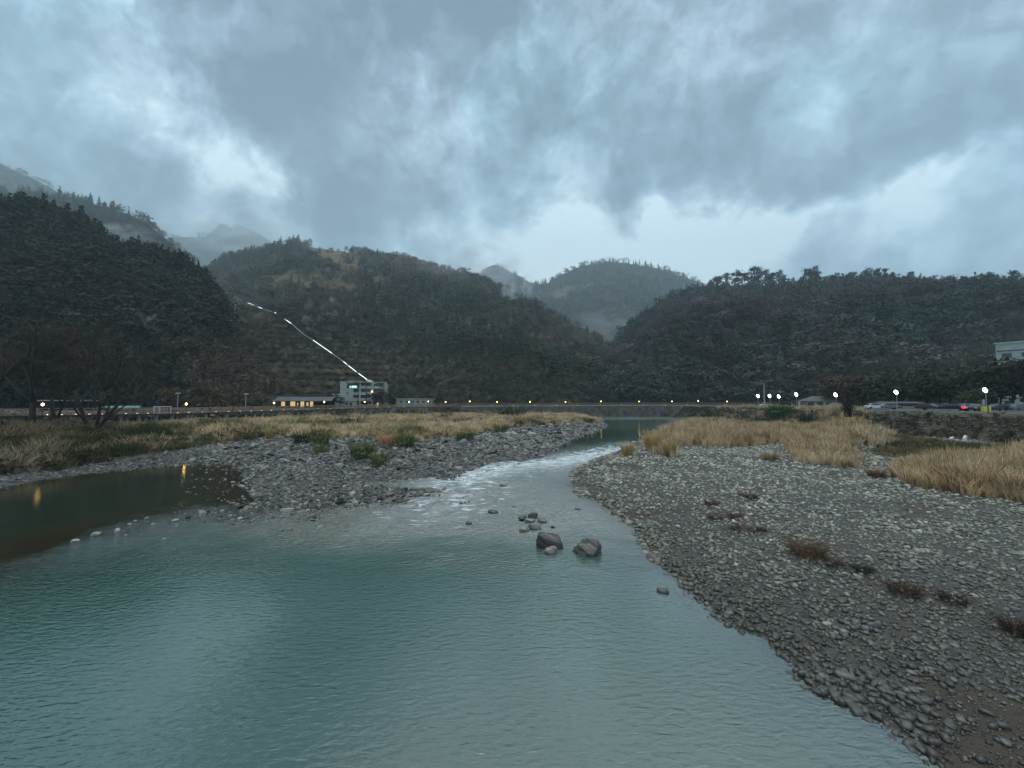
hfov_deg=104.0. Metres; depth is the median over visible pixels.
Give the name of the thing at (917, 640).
cobble
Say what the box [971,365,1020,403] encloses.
park tree
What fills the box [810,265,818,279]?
pine tree
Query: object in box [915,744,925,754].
cobble
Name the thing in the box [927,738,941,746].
cobble
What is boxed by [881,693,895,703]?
cobble
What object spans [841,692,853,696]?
cobble
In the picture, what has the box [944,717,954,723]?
cobble
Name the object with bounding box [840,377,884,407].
park tree
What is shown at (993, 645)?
cobble
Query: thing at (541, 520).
boulder
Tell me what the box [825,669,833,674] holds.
cobble
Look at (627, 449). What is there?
reed tuft
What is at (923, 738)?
cobble
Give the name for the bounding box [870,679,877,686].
cobble
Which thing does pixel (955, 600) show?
dead tuft
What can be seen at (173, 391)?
slope tree
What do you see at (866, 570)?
dead tuft
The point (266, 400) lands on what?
slope tree
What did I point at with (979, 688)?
cobble
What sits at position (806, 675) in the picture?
cobble
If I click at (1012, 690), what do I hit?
cobble
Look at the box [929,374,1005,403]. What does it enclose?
park tree
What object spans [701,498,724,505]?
dead tuft
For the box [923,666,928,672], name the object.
cobble
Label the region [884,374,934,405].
park tree
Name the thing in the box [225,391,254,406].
slope tree
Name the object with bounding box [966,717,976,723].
cobble
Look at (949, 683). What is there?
cobble
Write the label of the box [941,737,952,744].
cobble
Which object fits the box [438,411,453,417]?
green shrub
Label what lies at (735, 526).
dead tuft
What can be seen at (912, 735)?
cobble
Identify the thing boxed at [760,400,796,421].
green shrub
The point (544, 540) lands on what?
boulder
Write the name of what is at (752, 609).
cobble
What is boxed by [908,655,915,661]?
cobble
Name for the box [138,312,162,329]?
pale tree
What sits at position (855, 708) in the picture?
cobble
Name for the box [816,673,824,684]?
cobble
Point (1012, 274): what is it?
pine tree
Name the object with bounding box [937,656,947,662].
cobble
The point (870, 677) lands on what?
cobble
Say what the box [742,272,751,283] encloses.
pine tree
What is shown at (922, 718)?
cobble
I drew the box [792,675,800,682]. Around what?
cobble
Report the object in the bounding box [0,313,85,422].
bare tree
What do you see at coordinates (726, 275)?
pine tree
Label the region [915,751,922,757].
cobble
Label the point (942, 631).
cobble
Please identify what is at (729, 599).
cobble
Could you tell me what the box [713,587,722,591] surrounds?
cobble
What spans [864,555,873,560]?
cobble
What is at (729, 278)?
pine tree
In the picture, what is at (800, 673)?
cobble
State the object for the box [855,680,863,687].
cobble
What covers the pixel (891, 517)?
cobble
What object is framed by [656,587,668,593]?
boulder
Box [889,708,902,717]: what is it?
cobble
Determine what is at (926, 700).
cobble
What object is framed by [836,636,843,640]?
cobble
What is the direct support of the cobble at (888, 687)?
on the ground at (18, 563)
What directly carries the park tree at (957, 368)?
on the ground at (18, 563)
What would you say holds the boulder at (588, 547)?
in the river
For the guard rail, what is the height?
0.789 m
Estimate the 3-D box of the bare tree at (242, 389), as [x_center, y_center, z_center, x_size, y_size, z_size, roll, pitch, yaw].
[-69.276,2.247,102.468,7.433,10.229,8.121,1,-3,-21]
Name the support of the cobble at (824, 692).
on the ground at (18, 563)
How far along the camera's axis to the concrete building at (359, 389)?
214.72 m
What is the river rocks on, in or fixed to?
on the ground at (18, 563)
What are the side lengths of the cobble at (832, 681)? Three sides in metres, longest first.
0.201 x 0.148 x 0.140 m
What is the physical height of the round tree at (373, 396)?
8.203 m
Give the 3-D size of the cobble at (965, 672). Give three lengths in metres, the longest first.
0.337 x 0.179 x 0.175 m
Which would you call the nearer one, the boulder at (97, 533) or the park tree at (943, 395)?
the boulder at (97, 533)
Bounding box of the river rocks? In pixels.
[0,410,607,531]
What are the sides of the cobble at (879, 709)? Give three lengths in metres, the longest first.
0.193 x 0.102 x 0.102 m
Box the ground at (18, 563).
[0,405,1023,767]
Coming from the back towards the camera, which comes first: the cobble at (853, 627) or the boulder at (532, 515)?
the boulder at (532, 515)
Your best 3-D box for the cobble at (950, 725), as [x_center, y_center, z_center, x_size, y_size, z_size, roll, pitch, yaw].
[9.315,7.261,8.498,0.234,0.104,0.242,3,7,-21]
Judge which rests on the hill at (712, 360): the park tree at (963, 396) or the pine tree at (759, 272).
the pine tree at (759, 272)
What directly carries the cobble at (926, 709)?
on the ground at (18, 563)
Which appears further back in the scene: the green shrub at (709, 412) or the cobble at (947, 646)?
the green shrub at (709, 412)
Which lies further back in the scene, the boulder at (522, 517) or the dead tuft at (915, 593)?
the boulder at (522, 517)
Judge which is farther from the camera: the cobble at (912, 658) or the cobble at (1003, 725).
the cobble at (912, 658)
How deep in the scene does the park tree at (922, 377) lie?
104.28 m
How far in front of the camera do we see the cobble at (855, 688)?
9.61 m
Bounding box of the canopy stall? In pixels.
[97,406,142,411]
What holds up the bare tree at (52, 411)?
on the ground at (18, 563)
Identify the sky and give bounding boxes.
[0,0,1023,287]
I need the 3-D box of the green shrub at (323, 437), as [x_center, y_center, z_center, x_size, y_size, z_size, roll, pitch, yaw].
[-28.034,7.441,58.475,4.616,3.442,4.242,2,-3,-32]
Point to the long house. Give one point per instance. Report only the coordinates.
(305, 402)
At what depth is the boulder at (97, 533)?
20.92 m
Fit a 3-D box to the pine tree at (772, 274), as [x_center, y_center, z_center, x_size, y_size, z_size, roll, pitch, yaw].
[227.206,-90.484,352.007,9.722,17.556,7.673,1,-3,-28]
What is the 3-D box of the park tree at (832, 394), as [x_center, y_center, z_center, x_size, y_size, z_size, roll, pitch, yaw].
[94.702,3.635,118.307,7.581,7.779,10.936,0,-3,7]
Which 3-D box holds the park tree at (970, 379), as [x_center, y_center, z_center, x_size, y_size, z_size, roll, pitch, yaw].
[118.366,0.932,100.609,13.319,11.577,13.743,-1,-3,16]
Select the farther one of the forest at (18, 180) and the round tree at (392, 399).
the forest at (18, 180)
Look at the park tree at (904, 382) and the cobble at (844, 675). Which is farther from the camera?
the park tree at (904, 382)
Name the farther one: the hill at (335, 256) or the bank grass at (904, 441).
the hill at (335, 256)
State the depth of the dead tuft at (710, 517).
22.83 m
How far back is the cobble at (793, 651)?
11.05 m
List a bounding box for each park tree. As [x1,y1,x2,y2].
[818,374,868,404]
[818,383,851,401]
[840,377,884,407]
[846,371,900,401]
[854,367,926,401]
[880,364,945,404]
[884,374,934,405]
[901,368,952,403]
[910,368,979,402]
[911,364,990,403]
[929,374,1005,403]
[945,365,1022,403]
[953,388,997,403]
[959,366,1003,403]
[971,360,1022,403]
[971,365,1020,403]
[972,357,1023,402]
[991,359,1023,394]
[998,359,1022,373]
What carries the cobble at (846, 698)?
on the ground at (18, 563)
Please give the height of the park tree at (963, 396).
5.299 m
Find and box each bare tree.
[0,307,185,427]
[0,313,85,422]
[0,327,80,382]
[0,345,90,420]
[120,363,161,409]
[191,379,210,409]
[223,374,255,411]
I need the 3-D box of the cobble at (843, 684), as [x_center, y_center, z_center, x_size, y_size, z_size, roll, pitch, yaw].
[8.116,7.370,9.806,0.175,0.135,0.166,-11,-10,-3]
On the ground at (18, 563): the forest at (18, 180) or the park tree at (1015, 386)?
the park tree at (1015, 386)
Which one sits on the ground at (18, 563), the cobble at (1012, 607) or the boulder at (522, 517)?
the cobble at (1012, 607)
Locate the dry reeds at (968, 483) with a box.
[883,440,1023,503]
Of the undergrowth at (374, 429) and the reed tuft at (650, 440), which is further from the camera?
the undergrowth at (374, 429)
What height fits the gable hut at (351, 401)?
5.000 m
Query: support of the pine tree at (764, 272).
on the hill at (712, 360)
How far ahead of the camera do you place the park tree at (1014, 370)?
92.41 m
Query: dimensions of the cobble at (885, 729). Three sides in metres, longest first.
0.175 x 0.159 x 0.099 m
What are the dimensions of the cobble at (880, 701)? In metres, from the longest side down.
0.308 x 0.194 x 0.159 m
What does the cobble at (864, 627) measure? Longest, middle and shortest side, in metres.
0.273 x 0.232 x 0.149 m
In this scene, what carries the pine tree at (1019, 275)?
on the hill at (712, 360)
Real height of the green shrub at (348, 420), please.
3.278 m
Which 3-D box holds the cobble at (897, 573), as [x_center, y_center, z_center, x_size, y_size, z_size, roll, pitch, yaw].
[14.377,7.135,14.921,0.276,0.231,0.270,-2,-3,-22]
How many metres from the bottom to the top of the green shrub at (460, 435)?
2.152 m
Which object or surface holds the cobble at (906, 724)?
on the ground at (18, 563)
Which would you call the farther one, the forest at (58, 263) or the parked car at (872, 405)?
the forest at (58, 263)
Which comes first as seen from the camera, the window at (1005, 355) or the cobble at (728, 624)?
the cobble at (728, 624)
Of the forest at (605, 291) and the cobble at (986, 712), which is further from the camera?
the forest at (605, 291)
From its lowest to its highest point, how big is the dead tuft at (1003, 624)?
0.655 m
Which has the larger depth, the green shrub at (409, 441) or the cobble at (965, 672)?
the green shrub at (409, 441)
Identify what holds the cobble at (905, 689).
on the ground at (18, 563)
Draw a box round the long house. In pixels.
[261,397,336,407]
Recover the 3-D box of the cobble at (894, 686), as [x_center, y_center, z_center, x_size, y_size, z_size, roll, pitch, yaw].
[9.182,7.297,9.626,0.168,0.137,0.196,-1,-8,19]
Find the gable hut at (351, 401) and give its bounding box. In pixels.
[343,398,358,405]
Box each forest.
[0,165,78,197]
[0,184,216,281]
[0,191,299,407]
[171,223,258,265]
[204,234,626,404]
[479,263,530,289]
[515,257,707,341]
[575,270,1023,404]
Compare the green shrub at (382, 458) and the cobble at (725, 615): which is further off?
the green shrub at (382, 458)
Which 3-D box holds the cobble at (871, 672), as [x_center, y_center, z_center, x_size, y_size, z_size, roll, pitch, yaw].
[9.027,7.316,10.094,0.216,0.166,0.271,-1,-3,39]
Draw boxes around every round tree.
[326,392,338,401]
[335,397,344,404]
[364,391,382,403]
[376,390,396,403]
[387,396,396,403]
[431,394,447,404]
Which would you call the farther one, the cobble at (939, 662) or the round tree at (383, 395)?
the round tree at (383, 395)
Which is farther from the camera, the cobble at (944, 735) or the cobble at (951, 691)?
the cobble at (951, 691)
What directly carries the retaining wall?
on the ground at (18, 563)
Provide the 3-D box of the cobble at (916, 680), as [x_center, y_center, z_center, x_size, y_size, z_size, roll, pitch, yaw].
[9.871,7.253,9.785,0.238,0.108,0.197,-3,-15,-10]
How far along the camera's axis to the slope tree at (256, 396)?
124.08 m
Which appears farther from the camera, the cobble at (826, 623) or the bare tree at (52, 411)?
the bare tree at (52, 411)
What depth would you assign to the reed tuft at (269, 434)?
67.37 m
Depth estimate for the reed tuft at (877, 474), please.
33.37 m
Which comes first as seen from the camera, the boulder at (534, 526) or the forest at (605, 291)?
the boulder at (534, 526)
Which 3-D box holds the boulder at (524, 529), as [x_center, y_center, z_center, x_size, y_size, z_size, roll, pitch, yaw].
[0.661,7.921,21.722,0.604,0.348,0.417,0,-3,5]
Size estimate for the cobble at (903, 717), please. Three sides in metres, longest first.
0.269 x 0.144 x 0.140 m
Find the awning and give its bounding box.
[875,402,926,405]
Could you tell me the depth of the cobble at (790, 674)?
10.29 m
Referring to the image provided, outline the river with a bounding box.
[0,416,917,767]
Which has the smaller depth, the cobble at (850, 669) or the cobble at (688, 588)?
the cobble at (850, 669)
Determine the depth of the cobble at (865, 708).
9.04 m
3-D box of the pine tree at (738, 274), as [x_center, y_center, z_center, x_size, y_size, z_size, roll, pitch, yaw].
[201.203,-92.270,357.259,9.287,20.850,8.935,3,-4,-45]
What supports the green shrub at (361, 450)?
on the ground at (18, 563)
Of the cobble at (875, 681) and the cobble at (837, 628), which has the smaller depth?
the cobble at (875, 681)
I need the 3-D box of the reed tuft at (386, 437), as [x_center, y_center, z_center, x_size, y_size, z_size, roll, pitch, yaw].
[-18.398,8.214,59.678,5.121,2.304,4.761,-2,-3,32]
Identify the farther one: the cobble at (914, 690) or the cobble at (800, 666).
the cobble at (800, 666)
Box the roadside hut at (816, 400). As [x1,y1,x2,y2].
[798,396,838,406]
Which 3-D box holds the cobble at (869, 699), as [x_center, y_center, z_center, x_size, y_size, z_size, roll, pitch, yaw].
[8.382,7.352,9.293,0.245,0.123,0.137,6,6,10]
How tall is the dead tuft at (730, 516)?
0.411 m
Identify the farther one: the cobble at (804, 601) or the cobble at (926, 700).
the cobble at (804, 601)
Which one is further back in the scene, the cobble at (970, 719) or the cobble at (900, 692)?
the cobble at (900, 692)
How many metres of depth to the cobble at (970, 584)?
13.95 m
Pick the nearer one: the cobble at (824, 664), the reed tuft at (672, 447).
the cobble at (824, 664)
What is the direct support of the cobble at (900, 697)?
on the ground at (18, 563)
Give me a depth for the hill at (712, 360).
228.92 m
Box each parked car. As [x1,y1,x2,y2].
[863,403,881,408]
[881,403,902,409]
[914,404,937,409]
[937,404,966,410]
[965,404,985,410]
[988,404,1011,411]
[1006,404,1023,411]
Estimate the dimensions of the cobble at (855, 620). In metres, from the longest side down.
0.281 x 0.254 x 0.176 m
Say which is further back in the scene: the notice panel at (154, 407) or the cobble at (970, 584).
the notice panel at (154, 407)
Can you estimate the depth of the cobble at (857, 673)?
10.06 m
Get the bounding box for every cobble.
[624,520,632,524]
[671,573,678,577]
[683,586,691,590]
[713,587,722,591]
[717,565,728,570]
[723,612,729,618]
[723,621,732,628]
[726,597,733,602]
[748,607,755,611]
[755,626,762,632]
[760,616,769,622]
[771,632,780,640]
[785,670,793,677]
[789,649,798,655]
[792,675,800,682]
[796,664,804,669]
[797,658,805,662]
[797,670,808,677]
[799,618,806,624]
[799,685,811,691]
[801,599,809,604]
[804,672,810,677]
[804,678,815,685]
[811,687,820,696]
[812,657,821,662]
[814,669,824,673]
[816,560,826,565]
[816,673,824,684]
[818,687,828,697]
[821,621,831,626]
[821,662,829,667]
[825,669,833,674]
[829,685,837,690]
[829,689,841,696]
[830,679,836,684]
[832,625,839,630]
[832,696,838,703]
[834,597,847,603]
[834,670,855,681]
[835,696,846,707]
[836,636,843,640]
[838,681,847,687]
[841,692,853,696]
[842,696,855,702]
[846,701,865,718]
[848,666,853,672]
[849,624,859,630]
[850,684,860,692]
[851,618,860,623]
[854,671,862,676]
[854,693,865,704]
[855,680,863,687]
[861,625,868,629]
[861,704,870,714]
[861,716,875,725]
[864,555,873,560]
[864,669,874,675]
[864,684,875,691]
[865,674,875,681]
[866,622,881,628]
[866,697,875,702]
[867,662,873,667]
[867,691,880,697]
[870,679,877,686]
[872,713,883,721]
[875,698,888,708]
[876,686,887,693]
[877,706,885,711]
[878,679,887,685]
[880,669,889,675]
[880,725,890,733]
[881,683,893,690]
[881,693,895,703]
[886,514,894,519]
[886,690,895,696]
[887,734,897,743]
[888,683,897,689]
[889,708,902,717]
[891,728,900,737]
[892,572,902,576]
[893,690,906,698]
[893,718,899,724]
[895,672,903,677]
[896,693,905,701]
[897,715,908,720]
[899,719,913,731]
[901,737,916,746]
[902,687,910,692]
[903,712,915,722]
[904,699,913,706]
[904,745,916,754]
[906,663,917,669]
[906,669,918,675]
[906,694,924,704]
[907,686,920,693]
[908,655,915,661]
[909,733,918,737]
[910,677,920,683]
[911,638,922,642]
[914,564,925,569]
[914,722,922,727]
[915,655,926,661]
[915,713,930,724]
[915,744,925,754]
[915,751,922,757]
[917,695,932,704]
[919,623,929,627]
[919,704,933,714]
[920,733,927,744]
[922,648,931,653]
[922,724,937,733]
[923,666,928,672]
[925,746,938,759]
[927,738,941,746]
[928,736,940,747]
[929,710,940,718]
[934,695,942,701]
[936,660,944,665]
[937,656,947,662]
[937,731,951,739]
[938,629,948,635]
[938,642,952,649]
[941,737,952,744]
[942,663,952,671]
[942,720,957,730]
[942,728,953,735]
[944,680,954,687]
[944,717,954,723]
[947,688,955,693]
[949,676,957,682]
[954,715,966,724]
[956,666,970,677]
[956,670,964,675]
[965,581,976,586]
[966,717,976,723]
[968,680,978,686]
[973,685,982,691]
[975,755,985,763]
[978,708,995,716]
[987,722,999,729]
[989,642,1001,648]
[993,737,1001,743]
[994,720,1011,730]
[999,737,1012,747]
[1007,606,1019,611]
[1008,687,1015,694]
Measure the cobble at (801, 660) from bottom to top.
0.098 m
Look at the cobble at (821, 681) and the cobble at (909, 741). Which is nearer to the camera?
the cobble at (909, 741)
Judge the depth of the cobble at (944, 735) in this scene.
8.22 m
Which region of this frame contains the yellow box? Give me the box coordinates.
[981,406,990,411]
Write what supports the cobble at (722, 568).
on the ground at (18, 563)
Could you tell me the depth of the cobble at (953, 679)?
9.66 m
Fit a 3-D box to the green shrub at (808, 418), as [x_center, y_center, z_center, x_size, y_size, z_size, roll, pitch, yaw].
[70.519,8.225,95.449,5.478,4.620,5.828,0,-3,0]
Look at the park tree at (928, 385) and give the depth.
103.59 m
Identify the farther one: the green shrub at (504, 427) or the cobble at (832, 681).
the green shrub at (504, 427)
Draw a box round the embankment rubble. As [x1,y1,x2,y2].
[676,408,1023,442]
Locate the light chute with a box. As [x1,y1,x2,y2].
[230,292,381,387]
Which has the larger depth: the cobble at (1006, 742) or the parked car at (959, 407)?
the parked car at (959, 407)
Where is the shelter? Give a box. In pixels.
[37,400,97,410]
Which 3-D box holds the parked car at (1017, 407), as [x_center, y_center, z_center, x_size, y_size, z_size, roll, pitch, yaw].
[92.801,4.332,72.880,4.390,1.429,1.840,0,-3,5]
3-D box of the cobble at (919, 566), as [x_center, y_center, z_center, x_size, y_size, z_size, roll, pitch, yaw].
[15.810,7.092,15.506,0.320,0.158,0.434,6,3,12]
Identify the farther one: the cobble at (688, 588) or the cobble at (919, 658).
the cobble at (688, 588)
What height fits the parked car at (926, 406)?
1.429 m
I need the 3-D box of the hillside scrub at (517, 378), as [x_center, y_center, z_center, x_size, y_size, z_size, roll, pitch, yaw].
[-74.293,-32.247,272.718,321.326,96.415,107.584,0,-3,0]
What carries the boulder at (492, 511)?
in the river
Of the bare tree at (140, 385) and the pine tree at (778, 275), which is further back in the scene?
the pine tree at (778, 275)
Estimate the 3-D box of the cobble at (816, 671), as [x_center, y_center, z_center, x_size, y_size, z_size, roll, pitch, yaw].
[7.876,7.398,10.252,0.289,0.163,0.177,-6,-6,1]
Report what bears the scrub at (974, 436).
on the ground at (18, 563)
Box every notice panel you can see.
[153,406,159,413]
[159,406,170,412]
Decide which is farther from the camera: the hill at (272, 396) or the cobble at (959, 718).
the hill at (272, 396)
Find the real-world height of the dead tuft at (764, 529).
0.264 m
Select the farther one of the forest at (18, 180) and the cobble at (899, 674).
the forest at (18, 180)
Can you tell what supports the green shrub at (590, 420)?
on the ground at (18, 563)
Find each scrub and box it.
[233,286,606,404]
[673,405,1023,441]
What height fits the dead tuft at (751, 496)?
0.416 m
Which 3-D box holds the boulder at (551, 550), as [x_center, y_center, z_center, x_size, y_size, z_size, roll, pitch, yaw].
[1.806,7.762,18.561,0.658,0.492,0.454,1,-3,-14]
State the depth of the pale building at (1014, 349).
138.05 m
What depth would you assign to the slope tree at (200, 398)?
108.97 m
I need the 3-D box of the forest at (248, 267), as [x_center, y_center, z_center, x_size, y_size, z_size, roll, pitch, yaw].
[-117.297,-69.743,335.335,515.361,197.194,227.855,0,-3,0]
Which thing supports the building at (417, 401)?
on the ground at (18, 563)
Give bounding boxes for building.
[340,380,387,405]
[395,398,434,406]
[993,341,1023,403]
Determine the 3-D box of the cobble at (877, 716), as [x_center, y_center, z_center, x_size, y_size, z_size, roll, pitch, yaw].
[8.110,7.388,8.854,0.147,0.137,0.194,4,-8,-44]
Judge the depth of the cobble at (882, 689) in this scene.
9.52 m
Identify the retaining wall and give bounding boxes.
[459,405,757,415]
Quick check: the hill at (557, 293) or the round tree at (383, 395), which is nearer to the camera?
the round tree at (383, 395)
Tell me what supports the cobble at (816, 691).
on the ground at (18, 563)
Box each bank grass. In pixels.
[0,410,603,473]
[866,434,1019,457]
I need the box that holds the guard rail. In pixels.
[699,405,1023,412]
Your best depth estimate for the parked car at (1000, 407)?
73.25 m
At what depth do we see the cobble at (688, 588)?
14.90 m
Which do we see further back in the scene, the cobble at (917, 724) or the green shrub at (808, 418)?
the green shrub at (808, 418)
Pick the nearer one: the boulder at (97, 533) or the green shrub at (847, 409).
the boulder at (97, 533)
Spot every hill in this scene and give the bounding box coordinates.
[0,163,62,195]
[0,231,299,407]
[6,192,171,246]
[167,224,270,266]
[219,245,601,404]
[480,265,529,292]
[519,262,703,341]
[591,287,1022,405]
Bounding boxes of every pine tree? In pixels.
[722,272,730,287]
[728,272,736,283]
[733,270,742,281]
[738,273,748,283]
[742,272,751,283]
[748,266,761,281]
[753,267,762,282]
[760,268,769,284]
[765,272,775,282]
[774,270,783,281]
[801,267,815,280]
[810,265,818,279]
[812,270,821,280]
[873,268,884,277]
[881,268,888,278]
[905,271,917,279]
[1007,270,1018,278]
[1014,272,1023,278]
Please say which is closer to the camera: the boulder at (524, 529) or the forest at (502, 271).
the boulder at (524, 529)
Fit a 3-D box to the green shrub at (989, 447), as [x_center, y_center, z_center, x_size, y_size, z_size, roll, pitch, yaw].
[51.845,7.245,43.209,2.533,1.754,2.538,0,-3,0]
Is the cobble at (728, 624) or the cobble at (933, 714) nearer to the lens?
the cobble at (933, 714)
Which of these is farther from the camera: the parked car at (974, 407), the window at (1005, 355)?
the window at (1005, 355)
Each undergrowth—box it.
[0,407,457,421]
[191,421,557,439]
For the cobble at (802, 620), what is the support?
on the ground at (18, 563)
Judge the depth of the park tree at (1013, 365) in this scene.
94.64 m
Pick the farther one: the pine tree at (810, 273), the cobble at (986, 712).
the pine tree at (810, 273)
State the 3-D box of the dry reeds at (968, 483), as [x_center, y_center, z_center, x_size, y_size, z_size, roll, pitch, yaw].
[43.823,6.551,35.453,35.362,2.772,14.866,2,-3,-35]
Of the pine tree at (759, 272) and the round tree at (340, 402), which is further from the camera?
the pine tree at (759, 272)
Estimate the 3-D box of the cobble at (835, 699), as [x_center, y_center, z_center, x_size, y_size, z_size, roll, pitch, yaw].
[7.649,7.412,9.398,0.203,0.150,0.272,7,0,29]
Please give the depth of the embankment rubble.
67.02 m
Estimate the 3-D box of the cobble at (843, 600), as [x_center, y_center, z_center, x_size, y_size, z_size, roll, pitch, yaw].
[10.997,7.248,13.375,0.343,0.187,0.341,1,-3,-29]
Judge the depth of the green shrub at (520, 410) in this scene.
153.39 m
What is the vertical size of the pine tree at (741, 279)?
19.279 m
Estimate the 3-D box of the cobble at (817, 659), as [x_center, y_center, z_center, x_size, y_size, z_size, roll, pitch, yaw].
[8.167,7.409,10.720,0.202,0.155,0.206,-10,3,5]
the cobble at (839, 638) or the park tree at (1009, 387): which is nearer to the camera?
the cobble at (839, 638)
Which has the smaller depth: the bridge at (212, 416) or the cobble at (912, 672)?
the cobble at (912, 672)
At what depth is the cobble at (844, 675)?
10.01 m
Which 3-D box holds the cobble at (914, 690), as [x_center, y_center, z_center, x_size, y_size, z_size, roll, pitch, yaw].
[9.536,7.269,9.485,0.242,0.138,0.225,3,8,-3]
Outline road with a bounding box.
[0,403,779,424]
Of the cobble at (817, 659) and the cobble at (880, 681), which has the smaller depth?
the cobble at (880, 681)
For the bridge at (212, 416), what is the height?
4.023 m
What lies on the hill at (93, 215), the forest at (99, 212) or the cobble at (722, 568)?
the forest at (99, 212)
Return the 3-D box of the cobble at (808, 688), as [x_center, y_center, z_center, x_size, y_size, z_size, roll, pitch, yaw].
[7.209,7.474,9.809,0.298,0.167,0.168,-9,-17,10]
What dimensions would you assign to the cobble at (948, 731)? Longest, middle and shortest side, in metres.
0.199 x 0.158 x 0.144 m
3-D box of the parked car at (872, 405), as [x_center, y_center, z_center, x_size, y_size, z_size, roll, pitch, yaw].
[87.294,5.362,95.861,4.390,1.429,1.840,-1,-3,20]
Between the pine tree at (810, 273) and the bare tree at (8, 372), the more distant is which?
the pine tree at (810, 273)
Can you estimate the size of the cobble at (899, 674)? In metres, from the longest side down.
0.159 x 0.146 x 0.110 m
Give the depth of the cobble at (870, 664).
10.35 m
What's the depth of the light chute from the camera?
263.29 m
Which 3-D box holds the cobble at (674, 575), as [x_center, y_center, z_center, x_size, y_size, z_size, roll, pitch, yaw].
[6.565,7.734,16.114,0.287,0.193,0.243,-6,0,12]
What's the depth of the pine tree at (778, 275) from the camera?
349.55 m
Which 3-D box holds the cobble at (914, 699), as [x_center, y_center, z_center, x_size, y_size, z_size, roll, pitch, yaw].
[9.269,7.279,9.185,0.176,0.193,0.316,-7,8,-41]
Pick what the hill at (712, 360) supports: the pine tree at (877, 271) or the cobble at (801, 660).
the pine tree at (877, 271)
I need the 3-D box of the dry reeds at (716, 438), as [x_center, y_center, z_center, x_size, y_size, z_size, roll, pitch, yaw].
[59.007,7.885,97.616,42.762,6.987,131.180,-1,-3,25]
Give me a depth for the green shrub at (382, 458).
41.39 m
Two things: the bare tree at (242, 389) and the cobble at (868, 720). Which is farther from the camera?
the bare tree at (242, 389)
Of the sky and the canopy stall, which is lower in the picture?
the canopy stall
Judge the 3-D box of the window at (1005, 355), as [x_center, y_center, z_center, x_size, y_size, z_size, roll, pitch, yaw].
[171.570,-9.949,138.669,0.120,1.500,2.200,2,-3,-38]
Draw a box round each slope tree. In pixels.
[154,387,183,408]
[184,385,220,409]
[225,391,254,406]
[238,392,265,408]
[255,391,274,405]
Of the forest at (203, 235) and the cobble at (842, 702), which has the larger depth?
the forest at (203, 235)
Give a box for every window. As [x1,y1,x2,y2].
[347,384,357,387]
[1002,353,1011,357]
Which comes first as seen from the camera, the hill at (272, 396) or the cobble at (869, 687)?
the cobble at (869, 687)
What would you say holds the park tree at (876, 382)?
on the ground at (18, 563)
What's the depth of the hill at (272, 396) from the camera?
165.81 m
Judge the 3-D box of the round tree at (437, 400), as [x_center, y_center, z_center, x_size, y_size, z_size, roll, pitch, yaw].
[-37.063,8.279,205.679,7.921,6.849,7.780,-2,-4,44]
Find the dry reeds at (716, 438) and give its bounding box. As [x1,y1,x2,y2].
[640,403,900,467]
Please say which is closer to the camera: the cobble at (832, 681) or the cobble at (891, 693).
the cobble at (891, 693)
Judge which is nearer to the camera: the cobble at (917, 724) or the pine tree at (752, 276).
the cobble at (917, 724)
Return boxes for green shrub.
[285,429,315,443]
[305,424,335,444]
[311,443,330,452]
[330,414,373,425]
[345,437,377,460]
[366,450,389,466]
[388,431,422,447]
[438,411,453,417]
[451,430,478,440]
[491,403,532,415]
[492,423,511,431]
[580,417,596,422]
[696,407,723,416]
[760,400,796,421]
[795,409,819,423]
[839,397,854,416]
[978,443,1006,449]
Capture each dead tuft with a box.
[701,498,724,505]
[704,512,724,519]
[719,522,759,534]
[722,509,746,518]
[734,490,760,498]
[755,525,768,531]
[776,532,846,560]
[811,555,848,567]
[842,559,882,574]
[874,569,940,598]
[919,583,982,605]
[983,603,1023,638]
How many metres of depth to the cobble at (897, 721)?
8.67 m
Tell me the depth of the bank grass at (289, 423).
68.27 m
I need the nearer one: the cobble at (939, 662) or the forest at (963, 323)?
the cobble at (939, 662)
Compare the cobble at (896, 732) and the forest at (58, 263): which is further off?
the forest at (58, 263)
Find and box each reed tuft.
[262,427,275,439]
[372,431,403,445]
[618,441,636,455]
[638,427,667,450]
[658,435,680,456]
[759,451,785,459]
[864,468,892,477]
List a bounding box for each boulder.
[70,539,79,542]
[90,531,101,536]
[458,438,467,444]
[488,509,497,512]
[518,515,526,520]
[519,526,529,531]
[524,518,534,522]
[528,512,537,518]
[528,522,541,529]
[536,532,562,548]
[537,517,546,522]
[544,546,557,554]
[572,538,601,556]
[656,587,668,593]

